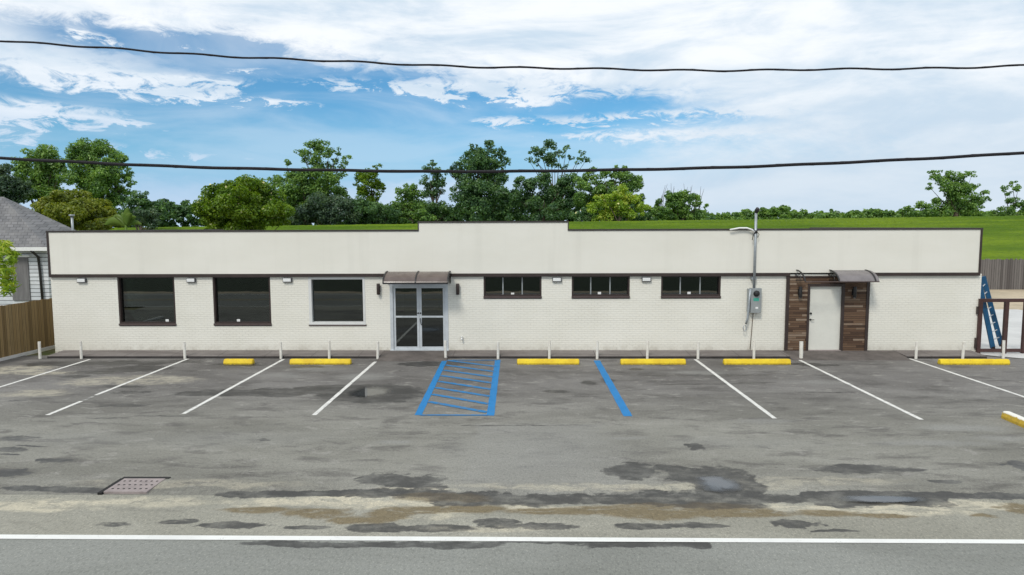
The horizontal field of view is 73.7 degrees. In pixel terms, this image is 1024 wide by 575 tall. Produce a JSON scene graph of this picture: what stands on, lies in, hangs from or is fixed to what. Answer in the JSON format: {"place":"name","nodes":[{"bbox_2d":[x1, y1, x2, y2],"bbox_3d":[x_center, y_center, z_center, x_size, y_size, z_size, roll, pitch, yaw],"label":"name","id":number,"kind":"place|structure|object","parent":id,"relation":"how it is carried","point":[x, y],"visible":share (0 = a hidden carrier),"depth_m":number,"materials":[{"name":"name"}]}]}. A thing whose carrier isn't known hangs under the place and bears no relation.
{"place":"outdoors","nodes":[
{"label":"outdoors","id":0,"kind":"place"},
{"bbox_2d":[47,350,383,357],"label":"sidewalk","id":1,"kind":"structure","parent":0,"point":[216,354],"depth_m":22.70,"materials":[{"name":"grey concrete"}]},
{"bbox_2d":[30,349,989,355],"bbox_3d":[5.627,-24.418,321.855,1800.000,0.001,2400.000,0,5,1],"label":"ground","id":2,"kind":"structure","parent":0,"point":[49,352],"depth_m":23.95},
{"bbox_2d":[0,240,21,296],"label":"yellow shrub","id":3,"kind":"object","parent":2,"relation":"on","point":[7,285],"visible":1,"depth_m":28.43,"materials":[{"name":"green plant"}]},
{"bbox_2d":[0,197,74,304],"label":"house","id":4,"kind":"structure","parent":2,"relation":"on","point":[24,229],"depth_m":34.91,"materials":[{"name":"grey"}]},
{"bbox_2d":[104,207,141,229],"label":"banana plant","id":5,"kind":"object","parent":2,"relation":"on","point":[126,218],"visible":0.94,"depth_m":42.01,"materials":[{"name":"green plant"}]},
{"bbox_2d":[0,355,1023,497],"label":"parking lot","id":6,"kind":"structure","parent":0,"point":[562,431],"depth_m":14.47,"materials":[{"name":"grey asphalt"}]},
{"bbox_2d":[0,345,54,360],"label":"edging","id":7,"kind":"object","parent":6,"relation":"on","point":[26,353],"depth_m":23.22,"materials":[{"name":"concrete"}]},
{"bbox_2d":[0,298,54,357],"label":"wooden fence","id":8,"kind":"object","parent":7,"relation":"on","point":[26,326],"visible":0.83,"depth_m":23.29,"materials":[{"name":"brown wood"}]},
{"bbox_2d":[38,342,41,358],"bbox_3d":[-15.558,2.094,22.486,0.092,0.622,0.090,0,6,-9],"label":"marker post","id":9,"kind":"object","parent":6,"relation":"on","point":[39,351],"visible":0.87,"depth_m":22.46,"materials":[{"name":"white paint"}]},
{"bbox_2d":[0,359,90,386],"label":"stall line","id":10,"kind":"object","parent":6,"relation":"on","point":[43,373],"visible":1,"depth_m":20.19,"materials":[{"name":"white paint"}]},
{"bbox_2d":[79,341,82,358],"bbox_3d":[-14.182,2.076,22.466,0.090,0.622,0.092,-1,5,-10],"label":"marker post","id":11,"kind":"object","parent":6,"relation":"on","point":[81,349],"visible":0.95,"depth_m":22.43,"materials":[{"name":"white paint"}]},
{"bbox_2d":[46,359,186,414],"bbox_3d":[-10.683,2.636,19.052,0.143,0.001,6.710,0,5,1],"label":"stall line","id":12,"kind":"object","parent":6,"relation":"on","point":[115,387],"visible":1,"depth_m":18.51,"materials":[{"name":"white paint"}]},
{"bbox_2d":[97,477,170,494],"bbox_3d":[-6.308,3.328,11.434,0.838,0.061,0.709,0,5,1],"label":"drain cover","id":13,"kind":"object","parent":6,"relation":"on","point":[134,485],"visible":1,"depth_m":11.39,"materials":[{"name":"metal"}]},
{"bbox_2d":[183,342,185,358],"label":"marker post","id":14,"kind":"object","parent":6,"relation":"on","point":[184,350],"visible":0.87,"depth_m":22.38,"materials":[{"name":"white paint"}]},
{"bbox_2d":[182,359,284,413],"bbox_3d":[-7.525,2.630,19.009,0.113,0.001,6.502,0,5,1],"label":"stall line","id":15,"kind":"object","parent":6,"relation":"on","point":[207,400],"visible":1,"depth_m":18.24,"materials":[{"name":"white paint"}]},
{"bbox_2d":[223,359,254,364],"bbox_3d":[-8.605,2.333,21.517,0.928,0.182,0.220,0,5,1],"label":"wheel stop","id":16,"kind":"object","parent":6,"relation":"on","point":[238,361],"visible":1,"depth_m":21.42,"materials":[{"name":"yellow paint"}]},
{"bbox_2d":[279,341,281,358],"bbox_3d":[-7.569,2.080,22.348,0.092,0.622,0.090,4,7,39],"label":"marker post","id":17,"kind":"object","parent":6,"relation":"on","point":[280,347],"visible":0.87,"depth_m":22.31,"materials":[{"name":"white paint"}]},
{"bbox_2d":[290,359,351,364],"bbox_3d":[-6.017,2.329,21.472,1.922,0.182,0.220,0,5,1],"label":"wheel stop","id":18,"kind":"object","parent":6,"relation":"on","point":[320,361],"visible":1,"depth_m":21.38,"materials":[{"name":"yellow paint"}]},
{"bbox_2d":[328,341,330,358],"bbox_3d":[-5.975,2.056,22.316,0.092,0.622,0.090,0,6,-8],"label":"marker post","id":19,"kind":"object","parent":6,"relation":"on","point":[329,351],"visible":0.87,"depth_m":22.29,"materials":[{"name":"white paint"}]},
{"bbox_2d":[312,362,375,414],"bbox_3d":[-4.450,2.645,18.732,0.113,0.001,6.208,0,5,2],"label":"stall line","id":20,"kind":"object","parent":6,"relation":"on","point":[340,391],"visible":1,"depth_m":17.92,"materials":[{"name":"white paint"}]},
{"bbox_2d":[351,387,387,396],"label":"puddle","id":21,"kind":"object","parent":6,"relation":"on","point":[363,392],"visible":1,"depth_m":17.76,"materials":[{"name":"black liquid"}]},
{"bbox_2d":[376,341,378,358],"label":"marker post","id":22,"kind":"object","parent":6,"relation":"on","point":[377,349],"visible":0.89,"depth_m":22.26,"materials":[{"name":"white paint"}]},
{"bbox_2d":[377,350,449,360],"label":"entrance ramp","id":23,"kind":"structure","parent":6,"relation":"on","point":[387,355],"depth_m":22.40,"materials":[{"name":"concrete"}]},
{"bbox_2d":[444,341,446,357],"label":"marker post","id":24,"kind":"object","parent":6,"relation":"on","point":[445,349],"visible":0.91,"depth_m":22.22,"materials":[{"name":"white paint"}]},
{"bbox_2d":[415,360,499,415],"bbox_3d":[-1.327,2.628,18.808,1.958,0.001,6.518,0,5,1],"label":"aisle border","id":25,"kind":"object","parent":6,"relation":"on","point":[490,409],"visible":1,"depth_m":17.93,"materials":[{"name":"blue paint"}]},
{"bbox_2d":[420,360,495,415],"bbox_3d":[-1.321,2.626,18.791,1.689,0.001,6.521,0,5,1],"label":"aisle hatching","id":26,"kind":"object","parent":6,"relation":"on","point":[456,406],"visible":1,"depth_m":17.92,"materials":[{"name":"blue paint"}]},
{"bbox_2d":[497,342,498,358],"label":"marker post","id":27,"kind":"object","parent":6,"relation":"on","point":[497,350],"visible":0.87,"depth_m":22.18,"materials":[{"name":"white paint"}]},
{"bbox_2d":[517,359,578,364],"bbox_3d":[1.127,2.317,21.346,1.938,0.182,0.220,0,5,1],"label":"wheel stop","id":28,"kind":"object","parent":6,"relation":"on","point":[547,361],"visible":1,"depth_m":21.25,"materials":[{"name":"yellow paint"}]},
{"bbox_2d":[548,341,550,358],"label":"marker post","id":29,"kind":"object","parent":6,"relation":"on","point":[549,349],"visible":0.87,"depth_m":22.16,"materials":[{"name":"white paint"}]},
{"bbox_2d":[596,341,598,358],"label":"marker post","id":30,"kind":"object","parent":6,"relation":"on","point":[597,347],"visible":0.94,"depth_m":22.13,"materials":[{"name":"white paint"}]},
{"bbox_2d":[594,360,631,415],"bbox_3d":[2.674,2.627,18.680,0.208,0.001,6.454,0,5,1],"label":"blue stall line","id":31,"kind":"object","parent":6,"relation":"on","point":[621,404],"visible":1,"depth_m":17.88,"materials":[{"name":"paint"}]},
{"bbox_2d":[646,341,648,358],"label":"marker post","id":32,"kind":"object","parent":6,"relation":"on","point":[647,349],"visible":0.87,"depth_m":22.11,"materials":[{"name":"white paint"}]},
{"bbox_2d":[620,359,685,364],"bbox_3d":[4.394,2.312,21.288,2.018,0.182,0.220,0,5,1],"label":"wheel stop","id":33,"kind":"object","parent":6,"relation":"on","point":[652,361],"visible":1,"depth_m":21.19,"materials":[{"name":"yellow paint"}]},
{"bbox_2d":[697,342,698,358],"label":"marker post","id":34,"kind":"object","parent":6,"relation":"on","point":[697,350],"visible":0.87,"depth_m":22.07,"materials":[{"name":"white paint"}]},
{"bbox_2d":[700,476,737,490],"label":"puddle","id":35,"kind":"object","parent":6,"relation":"on","point":[716,483],"visible":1,"depth_m":11.40,"materials":[{"name":"black liquid"}]},
{"bbox_2d":[694,359,775,417],"bbox_3d":[5.891,2.620,18.638,0.113,0.001,6.810,0,5,0],"label":"stall line","id":36,"kind":"object","parent":6,"relation":"on","point":[741,393],"visible":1,"depth_m":17.73,"materials":[{"name":"white paint"}]},
{"bbox_2d":[752,341,755,358],"bbox_3d":[7.825,2.033,22.073,0.092,0.622,0.090,-3,6,-24],"label":"marker post","id":37,"kind":"object","parent":6,"relation":"on","point":[754,346],"visible":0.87,"depth_m":22.04,"materials":[{"name":"white paint"}]},
{"bbox_2d":[723,359,790,364],"bbox_3d":[7.611,2.307,21.232,2.062,0.182,0.220,0,5,1],"label":"wheel stop","id":38,"kind":"object","parent":6,"relation":"on","point":[756,361],"visible":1,"depth_m":21.14,"materials":[{"name":"yellow paint"}]},
{"bbox_2d":[799,341,802,357],"bbox_3d":[9.342,2.061,22.051,0.121,0.634,0.124,-3,6,-19],"label":"marker post","id":39,"kind":"object","parent":6,"relation":"on","point":[800,349],"visible":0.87,"depth_m":22.01,"materials":[{"name":"white paint"}]},
{"bbox_2d":[781,350,909,359],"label":"entrance ramp","id":40,"kind":"structure","parent":6,"relation":"on","point":[857,355],"depth_m":22.28,"materials":[{"name":"concrete"}]},
{"bbox_2d":[799,360,923,419],"bbox_3d":[9.142,2.618,18.548,0.113,0.001,6.883,0,5,1],"label":"stall line","id":41,"kind":"object","parent":6,"relation":"on","point":[909,413],"visible":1,"depth_m":17.48,"materials":[{"name":"white paint"}]},
{"bbox_2d":[914,342,917,358],"bbox_3d":[13.017,2.060,21.981,0.090,0.622,0.092,-6,9,-41],"label":"marker post","id":42,"kind":"object","parent":6,"relation":"on","point":[916,351],"visible":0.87,"depth_m":21.95,"materials":[{"name":"white paint"}]},
{"bbox_2d":[961,341,965,358],"bbox_3d":[14.511,2.042,21.953,0.092,0.622,0.090,2,7,14],"label":"marker post","id":43,"kind":"object","parent":6,"relation":"on","point":[963,349],"visible":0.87,"depth_m":21.93,"materials":[{"name":"white paint"}]},
{"bbox_2d":[909,358,1023,396],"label":"stall line","id":44,"kind":"object","parent":6,"relation":"on","point":[970,378],"visible":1,"depth_m":19.02,"materials":[{"name":"white paint"}]},
{"bbox_2d":[937,359,1009,364],"bbox_3d":[14.279,2.296,21.114,2.112,0.182,0.220,0,5,1],"label":"wheel stop","id":45,"kind":"object","parent":6,"relation":"on","point":[973,361],"visible":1,"depth_m":21.02,"materials":[{"name":"yellow paint"}]},
{"bbox_2d":[1002,340,1004,357],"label":"marker post","id":46,"kind":"object","parent":6,"relation":"on","point":[1003,348],"visible":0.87,"depth_m":22.03,"materials":[{"name":"white paint"}]},
{"bbox_2d":[1001,411,1023,427],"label":"wheel stop","id":47,"kind":"object","parent":6,"relation":"on","point":[1013,418],"visible":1,"depth_m":14.85,"materials":[{"name":"yellow paint"}]},
{"bbox_2d":[0,495,1023,539],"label":"gutter apron","id":48,"kind":"object","parent":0,"point":[671,517],"visible":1,"depth_m":10.15,"materials":[{"name":"concrete"}]},
{"bbox_2d":[848,496,915,501],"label":"puddle","id":49,"kind":"object","parent":48,"relation":"on","point":[881,498],"visible":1,"depth_m":10.80,"materials":[{"name":"black liquid"}]},
{"bbox_2d":[0,539,1023,574],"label":"road","id":50,"kind":"structure","parent":0,"point":[164,557],"depth_m":8.88,"materials":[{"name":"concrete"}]},
{"bbox_2d":[0,534,1023,543],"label":"road edge line","id":51,"kind":"object","parent":50,"relation":"on","point":[372,538],"visible":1,"depth_m":9.41,"materials":[{"name":"white paint"}]},
{"bbox_2d":[0,151,1023,172],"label":"overhead cable","id":52,"kind":"object","parent":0,"point":[518,170],"visible":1,"depth_m":9.28,"materials":[{"name":"black rubber"}]},
{"bbox_2d":[0,40,1023,71],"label":"overhead cable","id":53,"kind":"object","parent":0,"point":[548,68],"visible":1,"depth_m":10.33,"materials":[{"name":"black rubber"}]},
{"bbox_2d":[0,0,1023,227],"label":"sky","id":54,"kind":"structure","parent":0,"point":[153,108],"materials":[{"name":"blue"}]},
{"bbox_2d":[46,221,982,352],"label":"commercial building","id":55,"kind":"structure","parent":0,"point":[136,291],"depth_m":22.88,"materials":[{"name":"brick"}]},
{"bbox_2d":[77,278,86,282],"bbox_3d":[-14.550,-0.237,23.083,0.310,0.150,0.088,0,5,1],"label":"floodlight","id":56,"kind":"object","parent":55,"relation":"attached to","point":[81,280],"visible":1,"depth_m":23.05,"materials":[{"name":"white plastic"}]},
{"bbox_2d":[117,277,175,325],"bbox_3d":[-12.387,0.470,23.237,1.958,1.669,0.258,0,5,1],"label":"window","id":57,"kind":"structure","parent":55,"relation":"in","point":[143,301],"depth_m":23.26,"materials":[{"name":"black glass"}]},
{"bbox_2d":[186,278,195,282],"bbox_3d":[-10.820,-0.243,23.017,0.310,0.150,0.088,0,5,1],"label":"floodlight","id":58,"kind":"object","parent":55,"relation":"attached to","point":[190,280],"visible":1,"depth_m":22.98,"materials":[{"name":"white plastic"}]},
{"bbox_2d":[212,277,271,325],"bbox_3d":[-9.133,0.466,23.158,1.968,1.669,0.215,0,5,1],"label":"window","id":59,"kind":"structure","parent":55,"relation":"in","point":[238,301],"depth_m":23.21,"materials":[{"name":"black glass"}]},
{"bbox_2d":[283,278,291,281],"bbox_3d":[-7.553,-0.248,22.960,0.310,0.150,0.088,0,5,1],"label":"floodlight","id":60,"kind":"object","parent":55,"relation":"attached to","point":[287,279],"visible":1,"depth_m":22.92,"materials":[{"name":"white plastic"}]},
{"bbox_2d":[308,277,366,325],"bbox_3d":[-5.898,0.461,23.109,1.960,1.669,0.200,0,5,1],"label":"window","id":61,"kind":"structure","parent":55,"relation":"in","point":[333,301],"depth_m":23.15,"materials":[{"name":"black glass"}]},
{"bbox_2d":[393,286,419,349],"bbox_3d":[-3.569,1.025,23.094,0.873,2.166,0.060,0,5,1],"label":"glass door","id":62,"kind":"structure","parent":55,"relation":"in","point":[405,298],"depth_m":23.09,"materials":[{"name":"glass"}]},
{"bbox_2d":[382,271,450,283],"bbox_3d":[-3.127,-0.314,22.493,2.148,0.427,0.848,0,5,1],"label":"awning","id":63,"kind":"object","parent":55,"relation":"attached to","point":[418,277],"depth_m":22.23,"materials":[{"name":"brown metal"}]},
{"bbox_2d":[419,286,445,349],"bbox_3d":[-2.689,1.027,23.039,0.873,2.166,0.139,0,5,1],"label":"glass door","id":64,"kind":"structure","parent":55,"relation":"in","point":[431,298],"depth_m":23.07,"materials":[{"name":"glass"}]},
{"bbox_2d":[483,276,541,298],"bbox_3d":[0.019,-0.004,22.957,1.956,0.753,0.215,0,5,1],"label":"window","id":65,"kind":"structure","parent":55,"relation":"in","point":[527,287],"depth_m":23.00,"materials":[{"name":"black glass"}]},
{"bbox_2d":[552,277,561,281],"bbox_3d":[1.503,-0.263,22.800,0.310,0.150,0.088,0,5,1],"label":"floodlight","id":66,"kind":"object","parent":55,"relation":"attached to","point":[556,279],"visible":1,"depth_m":22.77,"materials":[{"name":"white plastic"}]},
{"bbox_2d":[572,276,629,298],"bbox_3d":[2.970,-0.009,22.905,1.947,0.753,0.215,0,5,1],"label":"window","id":67,"kind":"structure","parent":55,"relation":"in","point":[583,287],"depth_m":22.95,"materials":[{"name":"black glass"}]},
{"bbox_2d":[642,277,650,281],"bbox_3d":[4.482,-0.267,22.748,0.310,0.150,0.088,0,5,1],"label":"floodlight","id":68,"kind":"object","parent":55,"relation":"attached to","point":[646,279],"visible":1,"depth_m":22.71,"materials":[{"name":"white plastic"}]},
{"bbox_2d":[661,276,720,298],"bbox_3d":[5.973,-0.014,22.852,1.995,0.753,0.215,0,5,1],"label":"window","id":69,"kind":"structure","parent":55,"relation":"in","point":[672,287],"depth_m":22.90,"materials":[{"name":"black glass"}]},
{"bbox_2d":[730,207,761,348],"bbox_3d":[7.706,-0.275,22.584,1.100,4.735,0.300,0,5,1],"label":"electric meter","id":70,"kind":"object","parent":55,"relation":"attached to","point":[754,296],"visible":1,"depth_m":22.57,"materials":[{"name":"grey metal"}]},
{"bbox_2d":[798,286,801,297],"bbox_3d":[9.549,0.156,22.622,0.114,0.377,0.146,0,5,1],"label":"wall lamp","id":71,"kind":"object","parent":55,"relation":"attached to","point":[800,292],"visible":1,"depth_m":22.57,"materials":[{"name":"black metal"}]},
{"bbox_2d":[808,287,841,349],"bbox_3d":[10.442,1.027,22.806,1.059,2.133,0.127,0,5,1],"label":"door","id":72,"kind":"structure","parent":55,"relation":"in","point":[825,302],"depth_m":22.83,"materials":[{"name":"white paint"}]},
{"bbox_2d":[795,269,879,281],"bbox_3d":[10.600,-0.356,22.283,2.390,0.425,0.781,0,5,1],"label":"broken awning","id":73,"kind":"object","parent":55,"relation":"attached to","point":[865,275],"visible":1,"depth_m":22.04,"materials":[{"name":"grey"}]},
{"bbox_2d":[852,286,856,297],"bbox_3d":[11.334,0.156,22.591,0.114,0.377,0.146,0,5,1],"label":"wall lamp","id":74,"kind":"object","parent":55,"relation":"attached to","point":[854,291],"visible":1,"depth_m":22.54,"materials":[{"name":"black metal"}]},
{"bbox_2d":[980,276,1001,348],"bbox_3d":[16.129,0.842,23.020,1.242,2.459,0.400,0,5,1],"label":"ladder","id":75,"kind":"object","parent":55,"relation":"attached to","point":[987,294],"visible":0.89,"depth_m":23.07,"materials":[{"name":"blue metal"}]},
{"bbox_2d":[974,298,1023,353],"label":"metal gate","id":76,"kind":"structure","parent":55,"relation":"attached to","point":[977,339],"depth_m":22.67,"materials":[{"name":"brown metal"}]},
{"bbox_2d":[109,215,1023,259],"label":"levee","id":77,"kind":"structure","parent":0,"point":[1003,237],"depth_m":72.21,"materials":[{"name":"green plant"}]},
{"bbox_2d":[0,163,37,203],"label":"broad tree","id":78,"kind":"object","parent":77,"relation":"on","point":[15,189],"visible":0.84,"depth_m":82.30,"materials":[{"name":"green plant"}]},
{"bbox_2d":[10,144,70,204],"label":"broad tree","id":79,"kind":"object","parent":77,"relation":"on","point":[42,176],"visible":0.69,"depth_m":88.13,"materials":[{"name":"green plant"}]},
{"bbox_2d":[30,188,121,229],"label":"round bush","id":80,"kind":"object","parent":77,"relation":"on","point":[83,208],"visible":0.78,"depth_m":48.91,"materials":[{"name":"green plant"}]},
{"bbox_2d":[55,137,137,213],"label":"broad tree","id":81,"kind":"object","parent":77,"relation":"on","point":[98,181],"visible":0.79,"depth_m":85.61,"materials":[{"name":"green plant"}]},
{"bbox_2d":[118,190,168,229],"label":"tree","id":82,"kind":"object","parent":77,"relation":"on","point":[142,201],"visible":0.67,"depth_m":72.76,"materials":[{"name":"green plant"}]},
{"bbox_2d":[132,207,161,229],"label":"dark shrub","id":83,"kind":"object","parent":77,"relation":"on","point":[152,219],"visible":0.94,"depth_m":56.39,"materials":[{"name":"green plant"}]},
{"bbox_2d":[121,198,312,227],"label":"treeline","id":84,"kind":"object","parent":77,"relation":"on","point":[178,213],"visible":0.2,"depth_m":96.30,"materials":[{"name":"green plant"}]},
{"bbox_2d":[190,174,295,229],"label":"tree","id":85,"kind":"object","parent":77,"relation":"on","point":[246,202],"visible":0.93,"depth_m":42.54,"materials":[{"name":"green plant"}]},
{"bbox_2d":[266,159,350,224],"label":"broad tree","id":86,"kind":"object","parent":77,"relation":"on","point":[300,188],"visible":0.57,"depth_m":88.72,"materials":[{"name":"green plant"}]},
{"bbox_2d":[293,138,352,224],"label":"tall tree","id":87,"kind":"object","parent":77,"relation":"on","point":[318,148],"visible":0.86,"depth_m":92.01,"materials":[{"name":"green plant"}]},
{"bbox_2d":[286,191,362,224],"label":"dark shrub","id":88,"kind":"object","parent":77,"relation":"on","point":[333,210],"visible":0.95,"depth_m":82.29,"materials":[{"name":"green plant"}]},
{"bbox_2d":[353,163,386,203],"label":"broad tree","id":89,"kind":"object","parent":77,"relation":"on","point":[367,180],"visible":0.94,"depth_m":89.51,"materials":[{"name":"green plant"}]},
{"bbox_2d":[346,193,401,224],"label":"leafy bush","id":90,"kind":"object","parent":77,"relation":"on","point":[373,212],"visible":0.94,"depth_m":83.92,"materials":[{"name":"green plant"}]},
{"bbox_2d":[390,183,436,223],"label":"broad tree","id":91,"kind":"object","parent":77,"relation":"on","point":[411,207],"visible":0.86,"depth_m":85.95,"materials":[{"name":"green plant"}]},
{"bbox_2d":[419,159,451,220],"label":"tall tree","id":92,"kind":"object","parent":77,"relation":"on","point":[436,208],"visible":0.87,"depth_m":90.21,"materials":[{"name":"green plant"}]},
{"bbox_2d":[444,140,516,220],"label":"broad tree","id":93,"kind":"object","parent":77,"relation":"on","point":[468,196],"visible":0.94,"depth_m":87.11,"materials":[{"name":"green plant"}]},
{"bbox_2d":[312,198,716,224],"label":"treeline","id":94,"kind":"object","parent":77,"relation":"on","point":[452,216],"visible":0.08,"depth_m":101.40,"materials":[{"name":"green plant"}]},
{"bbox_2d":[508,173,583,220],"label":"broad tree","id":95,"kind":"object","parent":77,"relation":"on","point":[550,196],"visible":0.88,"depth_m":89.58,"materials":[{"name":"green plant"}]},
{"bbox_2d":[524,139,590,220],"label":"tall tree","id":96,"kind":"object","parent":77,"relation":"on","point":[549,159],"visible":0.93,"depth_m":95.46,"materials":[{"name":"green plant"}]},
{"bbox_2d":[573,165,644,217],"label":"broad tree","id":97,"kind":"object","parent":77,"relation":"on","point":[634,184],"visible":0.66,"depth_m":87.36,"materials":[{"name":"green plant"}]},
{"bbox_2d":[569,207,657,221],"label":"leafy bush","id":98,"kind":"object","parent":77,"relation":"on","point":[582,216],"visible":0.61,"depth_m":83.63,"materials":[{"name":"green plant"}]},
{"bbox_2d":[586,184,651,220],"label":"leafy bush","id":99,"kind":"object","parent":77,"relation":"on","point":[625,200],"visible":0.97,"depth_m":81.66,"materials":[{"name":"green plant"}]},
{"bbox_2d":[651,186,708,220],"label":"tree","id":100,"kind":"object","parent":77,"relation":"on","point":[681,209],"visible":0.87,"depth_m":84.36,"materials":[{"name":"green plant"}]},
{"bbox_2d":[692,205,1023,219],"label":"treeline","id":101,"kind":"object","parent":77,"relation":"on","point":[782,212],"visible":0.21,"depth_m":104.81,"materials":[{"name":"green plant"}]},
{"bbox_2d":[899,201,938,216],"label":"tree","id":102,"kind":"object","parent":77,"relation":"on","point":[906,211],"visible":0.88,"depth_m":97.01,"materials":[{"name":"green plant"}]},
{"bbox_2d":[925,170,991,216],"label":"broad tree","id":103,"kind":"object","parent":77,"relation":"on","point":[968,204],"visible":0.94,"depth_m":98.33,"materials":[{"name":"green plant"}]},
{"bbox_2d":[990,180,1023,215],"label":"tree","id":104,"kind":"object","parent":77,"relation":"on","point":[1009,211],"visible":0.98,"depth_m":100.45,"materials":[{"name":"green plant"}]},
{"bbox_2d":[448,350,789,358],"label":"sidewalk","id":105,"kind":"structure","parent":0,"point":[640,354],"depth_m":22.42,"materials":[{"name":"grey concrete"}]},
{"bbox_2d":[894,350,986,358],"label":"sidewalk","id":106,"kind":"structure","parent":0,"point":[941,354],"depth_m":22.23,"materials":[{"name":"grey concrete"}]},
{"bbox_2d":[980,309,1023,357],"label":"concrete yard","id":107,"kind":"structure","parent":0,"point":[1014,329],"depth_m":26.91,"materials":[{"name":"white concrete"}]},
{"bbox_2d":[984,289,1023,309],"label":"sandy yard","id":108,"kind":"structure","parent":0,"point":[1007,294],"depth_m":40.97,"materials":[{"name":"beige sand"}]},
{"bbox_2d":[980,258,1023,289],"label":"weathered fence","id":109,"kind":"object","parent":108,"relation":"on","point":[1006,274],"visible":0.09,"depth_m":45.34,"materials":[{"name":"grey wood"}]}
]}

